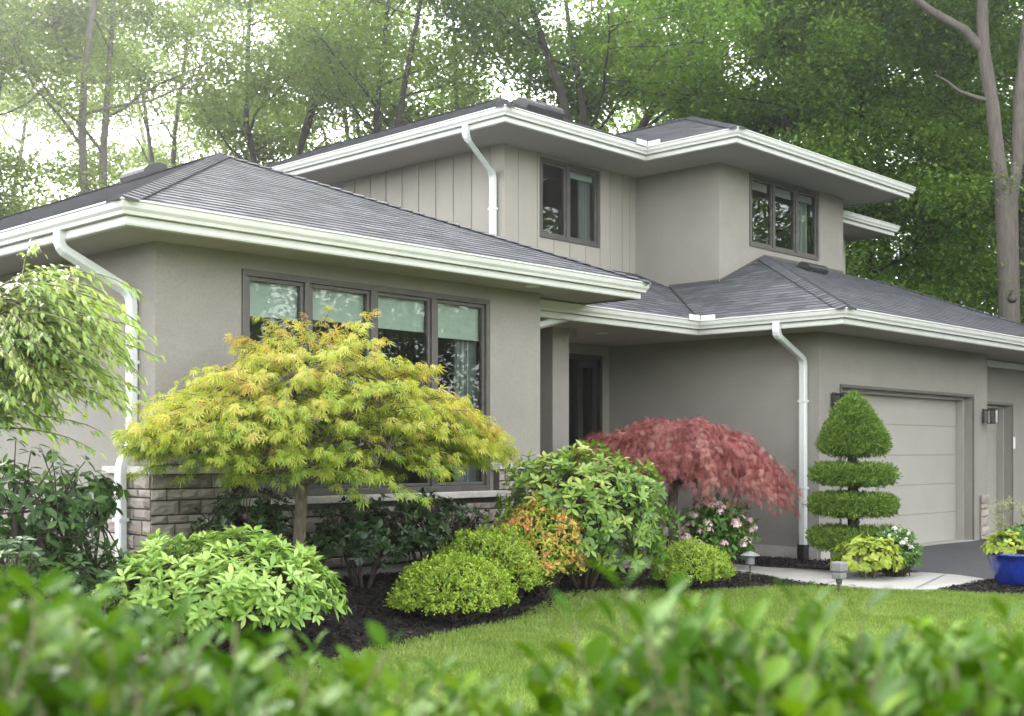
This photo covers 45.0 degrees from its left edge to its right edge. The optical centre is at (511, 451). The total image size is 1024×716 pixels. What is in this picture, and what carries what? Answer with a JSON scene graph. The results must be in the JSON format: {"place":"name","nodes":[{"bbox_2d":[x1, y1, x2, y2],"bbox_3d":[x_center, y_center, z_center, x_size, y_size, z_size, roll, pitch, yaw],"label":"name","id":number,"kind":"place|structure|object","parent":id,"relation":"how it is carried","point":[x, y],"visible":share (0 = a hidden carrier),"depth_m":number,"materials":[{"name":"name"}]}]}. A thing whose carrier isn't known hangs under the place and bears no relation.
{"place":"outdoors","nodes":[
{"label":"outdoors","id":0,"kind":"place"},
{"bbox_2d":[0,0,1021,310],"label":"sky","id":1,"kind":"structure","parent":0,"point":[570,4],"materials":[{"name":"white"}]},
{"bbox_2d":[128,584,1023,715],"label":"lawn","id":2,"kind":"structure","parent":0,"point":[568,640],"depth_m":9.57,"materials":[{"name":"green plant"}]},
{"bbox_2d":[0,559,1023,715],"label":"hedge","id":3,"kind":"object","parent":2,"relation":"on","point":[675,669],"visible":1,"depth_m":1.45,"materials":[{"name":"green plant"}]},
{"bbox_2d":[831,561,847,591],"bbox_3d":[3.443,1.353,13.005,0.136,0.395,0.136,0,0,44],"label":"path light","id":4,"kind":"object","parent":2,"relation":"on","point":[839,569],"visible":0.97,"depth_m":12.97,"materials":[{"name":"grey metal"}]},
{"bbox_2d":[607,562,984,590],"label":"walkway","id":5,"kind":"structure","parent":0,"point":[913,580],"depth_m":14.33,"materials":[{"name":"concrete"}]},
{"bbox_2d":[907,538,1012,578],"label":"driveway","id":6,"kind":"structure","parent":0,"point":[968,558],"depth_m":16.87,"materials":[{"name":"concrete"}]},
{"bbox_2d":[987,496,1023,554],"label":"feathery grass","id":7,"kind":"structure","parent":0,"point":[1003,517],"depth_m":13.84,"materials":[{"name":"beige plant"}]},
{"bbox_3d":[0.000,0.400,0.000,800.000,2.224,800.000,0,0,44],"label":"ground","id":8,"kind":"structure","parent":0,"visible":0},
{"bbox_2d":[0,0,37,148],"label":"maple tree","id":9,"kind":"object","parent":8,"relation":"on","point":[8,4],"visible":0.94,"depth_m":23.48,"materials":[{"name":"green plant"}]},
{"bbox_2d":[0,60,66,164],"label":"maple tree","id":10,"kind":"object","parent":8,"relation":"on","point":[7,108],"visible":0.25,"depth_m":32.71,"materials":[{"name":"green plant"}]},
{"bbox_2d":[0,21,73,215],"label":"maple tree","id":11,"kind":"object","parent":8,"relation":"on","point":[13,122],"visible":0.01,"depth_m":56.49,"materials":[{"name":"green plant"}]},
{"bbox_2d":[0,0,163,217],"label":"maple tree","id":12,"kind":"object","parent":8,"relation":"on","point":[15,174],"visible":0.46,"depth_m":28.00,"materials":[{"name":"green plant"}]},
{"bbox_2d":[0,2,170,214],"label":"maple tree","id":13,"kind":"object","parent":8,"relation":"on","point":[42,116],"visible":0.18,"depth_m":50.02,"materials":[{"name":"green plant"}]},
{"bbox_2d":[6,139,307,208],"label":"misty woodland","id":14,"kind":"object","parent":8,"relation":"on","point":[54,179],"depth_m":61.73,"materials":[{"name":"green plant"}]},
{"bbox_2d":[19,0,335,186],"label":"maple tree","id":15,"kind":"object","parent":8,"relation":"on","point":[142,136],"visible":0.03,"depth_m":60.22,"materials":[{"name":"green plant"}]},
{"bbox_2d":[0,0,359,212],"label":"maple tree","id":16,"kind":"object","parent":8,"relation":"on","point":[26,64],"visible":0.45,"depth_m":27.10,"materials":[{"name":"green plant"}]},
{"bbox_2d":[7,0,354,189],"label":"maple tree","id":17,"kind":"object","parent":8,"relation":"on","point":[150,151],"visible":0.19,"depth_m":34.66,"materials":[{"name":"green plant"}]},
{"bbox_2d":[69,0,449,163],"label":"maple tree","id":18,"kind":"object","parent":8,"relation":"on","point":[309,121],"visible":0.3,"depth_m":31.38,"materials":[{"name":"green plant"}]},
{"bbox_2d":[225,0,444,159],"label":"maple tree","id":19,"kind":"object","parent":8,"relation":"on","point":[295,116],"visible":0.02,"depth_m":36.47,"materials":[{"name":"green plant"}]},
{"bbox_2d":[224,0,573,140],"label":"maple tree","id":20,"kind":"object","parent":8,"relation":"on","point":[379,119],"visible":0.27,"depth_m":27.99,"materials":[{"name":"green plant"}]},
{"bbox_2d":[271,0,679,131],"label":"maple tree","id":21,"kind":"object","parent":8,"relation":"on","point":[458,91],"visible":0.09,"depth_m":33.34,"materials":[{"name":"green plant"}]},
{"bbox_2d":[0,97,1023,586],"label":"house","id":22,"kind":"structure","parent":8,"relation":"on","point":[534,277],"depth_m":17.29,"materials":[{"name":"paint"}]},
{"bbox_2d":[242,269,489,497],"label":"window","id":23,"kind":"structure","parent":22,"relation":"in","point":[430,328],"depth_m":13.25,"materials":[{"name":"glass"}]},
{"bbox_2d":[540,156,599,247],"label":"window","id":24,"kind":"structure","parent":22,"relation":"in","point":[564,187],"depth_m":19.80,"materials":[{"name":"glass"}]},
{"bbox_2d":[569,353,601,531],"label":"front door","id":25,"kind":"structure","parent":22,"relation":"in","point":[585,375],"depth_m":19.28,"materials":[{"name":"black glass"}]},
{"bbox_2d":[749,173,818,260],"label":"window","id":26,"kind":"structure","parent":22,"relation":"in","point":[778,211],"depth_m":21.50,"materials":[{"name":"glass"}]},
{"bbox_2d":[832,392,848,407],"bbox_3d":[4.561,-0.703,17.134,0.224,0.255,0.150,0,0,44],"label":"wall lantern","id":27,"kind":"object","parent":22,"relation":"attached to","point":[834,396],"depth_m":17.16,"materials":[{"name":"black metal"}]},
{"bbox_2d":[840,384,974,542],"bbox_3d":[6.049,0.272,19.101,0.328,2.455,4.490,0,0,44],"label":"garage door","id":28,"kind":"structure","parent":22,"relation":"in","point":[926,431],"depth_m":19.88,"materials":[{"name":"paint"}]},
{"bbox_2d":[983,409,998,423],"bbox_3d":[8.059,-0.603,20.804,0.224,0.255,0.150,0,0,44],"label":"wall lantern","id":29,"kind":"object","parent":22,"relation":"attached to","point":[991,418],"depth_m":20.77,"materials":[{"name":"black metal"}]},
{"bbox_2d":[987,402,1013,530],"bbox_3d":[8.466,0.298,22.357,0.328,2.405,2.240,0,0,44],"label":"garage door","id":30,"kind":"structure","parent":22,"relation":"in","point":[995,432],"depth_m":23.10,"materials":[{"name":"paint"}]},
{"bbox_2d":[12,555,1023,689],"bbox_3d":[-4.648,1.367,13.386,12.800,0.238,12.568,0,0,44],"label":"mulch bed","id":31,"kind":"object","parent":8,"relation":"on","point":[355,623],"visible":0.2,"depth_m":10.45,"materials":[{"name":"black wood"}]},
{"bbox_2d":[0,536,66,616],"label":"leafy plant","id":32,"kind":"object","parent":31,"relation":"on","point":[15,542],"visible":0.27,"depth_m":8.26,"materials":[{"name":"green plant"}]},
{"bbox_2d":[0,431,98,611],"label":"laurel bush","id":33,"kind":"object","parent":31,"relation":"on","point":[15,521],"visible":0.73,"depth_m":9.02,"materials":[{"name":"green plant"}]},
{"bbox_2d":[4,536,150,603],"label":"leafy plant","id":34,"kind":"object","parent":31,"relation":"on","point":[87,572],"visible":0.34,"depth_m":8.88,"materials":[{"name":"green plant"}]},
{"bbox_2d":[33,462,129,592],"bbox_3d":[-3.439,0.704,9.868,0.615,1.253,0.806,0,0,44],"label":"laurel bush","id":35,"kind":"object","parent":31,"relation":"on","point":[103,499],"visible":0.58,"depth_m":9.78,"materials":[{"name":"green plant"}]},
{"bbox_2d":[0,239,165,459],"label":"weeping tree","id":36,"kind":"object","parent":31,"relation":"on","point":[32,309],"visible":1,"depth_m":7.67,"materials":[{"name":"green plant"}]},
{"bbox_2d":[40,588,196,654],"bbox_3d":[-2.770,1.226,8.313,1.090,0.623,1.198,0,0,44],"label":"leafy plant","id":37,"kind":"object","parent":31,"relation":"on","point":[135,612],"visible":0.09,"depth_m":8.29,"materials":[{"name":"green plant"}]},
{"bbox_2d":[132,651,148,666],"bbox_3d":[-2.507,1.446,8.308,0.244,0.212,0.293,0,0,44],"label":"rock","id":38,"kind":"object","parent":31,"relation":"on","point":[143,658],"visible":0.02,"depth_m":8.25,"materials":[{"name":"grey stone"}]},
{"bbox_2d":[86,551,203,608],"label":"leafy plant","id":39,"kind":"object","parent":31,"relation":"on","point":[105,563],"visible":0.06,"depth_m":9.34,"materials":[{"name":"green plant"}]},
{"bbox_2d":[88,523,352,647],"bbox_3d":[-2.181,1.019,9.233,1.744,0.981,2.141,0,0,44],"label":"rhododendron bush","id":40,"kind":"object","parent":31,"relation":"on","point":[229,573],"visible":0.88,"depth_m":8.78,"materials":[{"name":"green plant"}]},
{"bbox_2d":[180,480,309,578],"bbox_3d":[-2.379,0.776,10.801,0.919,1.092,1.301,0,0,44],"label":"dark shrub","id":41,"kind":"object","parent":31,"relation":"on","point":[264,516],"visible":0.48,"depth_m":10.71,"materials":[{"name":"green plant"}]},
{"bbox_2d":[110,302,519,608],"bbox_3d":[-1.541,0.059,10.689,2.238,2.771,4.093,0,0,44],"label":"japanese maple","id":42,"kind":"object","parent":31,"relation":"on","point":[462,435],"visible":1,"depth_m":10.10,"materials":[{"name":"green plant"}]},
{"bbox_2d":[306,493,420,588],"bbox_3d":[-1.403,0.857,11.533,1.154,0.949,1.010,0,0,-17],"label":"dark shrub","id":43,"kind":"object","parent":31,"relation":"on","point":[331,539],"visible":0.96,"depth_m":11.35,"materials":[{"name":"green plant"}]},
{"bbox_2d":[370,487,491,566],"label":"dark shrub","id":44,"kind":"object","parent":31,"relation":"on","point":[436,529],"visible":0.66,"depth_m":12.12,"materials":[{"name":"green plant"}]},
{"bbox_2d":[382,547,520,623],"bbox_3d":[-0.504,1.164,10.719,1.013,0.675,1.284,0,0,44],"label":"spirea mound","id":45,"kind":"object","parent":31,"relation":"on","point":[418,582],"visible":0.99,"depth_m":10.47,"materials":[{"name":"green plant"}]},
{"bbox_2d":[432,522,552,605],"bbox_3d":[-0.185,1.049,11.546,1.096,0.816,1.204,0,0,44],"label":"spirea mound","id":46,"kind":"object","parent":31,"relation":"on","point":[487,541],"visible":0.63,"depth_m":11.33,"materials":[{"name":"green plant"}]},
{"bbox_2d":[486,489,590,599],"bbox_3d":[0.227,0.908,12.073,1.095,1.099,1.227,0,0,44],"label":"goldflame bush","id":47,"kind":"object","parent":31,"relation":"on","point":[526,519],"visible":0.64,"depth_m":11.83,"materials":[{"name":"orange plant"}]},
{"bbox_2d":[481,439,685,591],"bbox_3d":[0.806,0.667,12.707,1.894,1.610,2.154,0,0,44],"label":"rhododendron bush","id":48,"kind":"object","parent":31,"relation":"on","point":[642,496],"visible":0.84,"depth_m":12.25,"materials":[{"name":"green plant"}]},
{"bbox_2d":[647,536,736,590],"bbox_3d":[1.894,1.212,13.336,0.977,0.619,1.065,0,0,44],"label":"spirea mound","id":49,"kind":"object","parent":31,"relation":"on","point":[703,561],"visible":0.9,"depth_m":13.10,"materials":[{"name":"green plant"}]},
{"bbox_2d":[740,551,759,580],"bbox_3d":[2.717,1.339,14.098,0.224,0.410,0.224,0,0,44],"label":"path light","id":50,"kind":"object","parent":31,"relation":"on","point":[750,557],"visible":0.99,"depth_m":14.06,"materials":[{"name":"grey metal"}]},
{"bbox_2d":[403,0,882,131],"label":"maple tree","id":51,"kind":"object","parent":8,"relation":"on","point":[553,76],"visible":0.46,"depth_m":27.22,"materials":[{"name":"green plant"}]},
{"bbox_2d":[290,0,1016,313],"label":"distant woodland","id":52,"kind":"object","parent":8,"relation":"on","point":[580,15],"depth_m":48.98,"materials":[{"name":"green plant"}]},
{"bbox_2d":[566,415,805,567],"bbox_3d":[2.101,0.529,15.624,3.276,2.096,2.150,0,0,-1],"label":"laceleaf maple","id":53,"kind":"object","parent":8,"relation":"on","point":[678,453],"visible":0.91,"depth_m":15.05,"materials":[{"name":"red plant"}]},
{"bbox_2d":[512,1,876,247],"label":"maple tree","id":54,"kind":"object","parent":8,"relation":"on","point":[738,119],"visible":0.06,"depth_m":30.71,"materials":[{"name":"green plant"}]},
{"bbox_2d":[504,0,925,269],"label":"maple tree","id":55,"kind":"object","parent":8,"relation":"on","point":[632,126],"visible":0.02,"depth_m":34.74,"materials":[{"name":"green plant"}]},
{"bbox_2d":[671,493,761,567],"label":"flowering bush","id":56,"kind":"object","parent":8,"relation":"on","point":[718,523],"visible":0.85,"depth_m":15.21,"materials":[{"name":"green plant"}]},
{"bbox_2d":[608,0,988,289],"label":"maple tree","id":57,"kind":"object","parent":8,"relation":"on","point":[836,147],"visible":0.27,"depth_m":26.66,"materials":[{"name":"green plant"}]},
{"bbox_2d":[729,555,910,572],"bbox_3d":[3.633,1.482,16.600,3.908,0.020,2.019,0,0,31],"label":"mulch strip","id":58,"kind":"object","parent":8,"relation":"on","point":[786,564],"visible":0.19,"depth_m":16.27,"materials":[{"name":"soil"}]},
{"bbox_2d":[630,490,686,547],"bbox_3d":[1.988,1.018,16.844,0.568,0.965,0.638,0,0,-21],"label":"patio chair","id":59,"kind":"object","parent":58,"relation":"on","point":[665,531],"visible":0.16,"depth_m":16.68,"materials":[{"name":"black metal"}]},
{"bbox_2d":[830,550,872,572],"bbox_3d":[4.190,1.345,15.181,0.400,0.290,0.400,0,0,44],"label":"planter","id":60,"kind":"object","parent":58,"relation":"on","point":[832,553],"visible":0.09,"depth_m":15.12,"materials":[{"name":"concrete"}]},
{"bbox_2d":[803,389,902,552],"bbox_3d":[4.201,0.265,15.171,1.181,2.072,1.212,0,0,44],"label":"topiary","id":61,"kind":"object","parent":60,"relation":"in","point":[855,416],"visible":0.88,"depth_m":14.92,"materials":[{"name":"green plant"}]},
{"bbox_2d":[830,534,905,577],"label":"lime leaf plant","id":62,"kind":"object","parent":8,"relation":"on","point":[862,553],"visible":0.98,"depth_m":14.16,"materials":[{"name":"green plant"}]},
{"bbox_2d":[716,0,1023,322],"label":"maple tree","id":63,"kind":"object","parent":8,"relation":"on","point":[867,64],"visible":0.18,"depth_m":27.98,"materials":[{"name":"green plant"}]},
{"bbox_2d":[737,0,1014,310],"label":"maple tree","id":64,"kind":"object","parent":8,"relation":"on","point":[895,160],"visible":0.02,"depth_m":32.84,"materials":[{"name":"green plant"}]},
{"bbox_2d":[741,0,1023,322],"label":"oak tree","id":65,"kind":"object","parent":8,"relation":"on","point":[1007,228],"visible":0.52,"depth_m":24.61,"materials":[{"name":"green plant"}]},
{"bbox_2d":[874,524,923,576],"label":"white flower plant","id":66,"kind":"object","parent":8,"relation":"on","point":[910,551],"visible":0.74,"depth_m":14.52,"materials":[{"name":"green plant"}]},
{"bbox_2d":[836,0,1023,323],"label":"maple tree","id":67,"kind":"object","parent":8,"relation":"on","point":[961,163],"visible":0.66,"depth_m":26.53,"materials":[{"name":"green plant"}]},
{"bbox_2d":[874,4,1018,309],"bbox_3d":[15.040,-8.080,38.006,11.644,19.649,15.045,0,0,28],"label":"maple tree","id":68,"kind":"object","parent":8,"relation":"on","point":[1005,122],"visible":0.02,"depth_m":34.76,"materials":[{"name":"green plant"}]},
{"bbox_2d":[884,0,1023,318],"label":"maple tree","id":69,"kind":"object","parent":8,"relation":"on","point":[947,86],"visible":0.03,"depth_m":31.92,"materials":[{"name":"green plant"}]},
{"bbox_2d":[945,580,1023,594],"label":"mulch patch","id":70,"kind":"object","parent":8,"relation":"on","point":[990,589],"visible":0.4,"depth_m":13.29,"materials":[{"name":"black wood"}]},
{"bbox_2d":[985,551,1023,585],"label":"flower pot","id":71,"kind":"object","parent":70,"relation":"on","point":[1007,569],"visible":0.81,"depth_m":13.64,"materials":[{"name":"blue ceramic"}]},
{"bbox_2d":[981,529,1023,554],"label":"chartreuse plant","id":72,"kind":"object","parent":71,"relation":"in","point":[991,546],"visible":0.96,"depth_m":13.70,"materials":[{"name":"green plant"}]},
{"bbox_2d":[995,522,1023,554],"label":"green potted plant","id":73,"kind":"object","parent":71,"relation":"in","point":[1017,528],"visible":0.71,"depth_m":13.82,"materials":[{"name":"green plant"}]}
]}

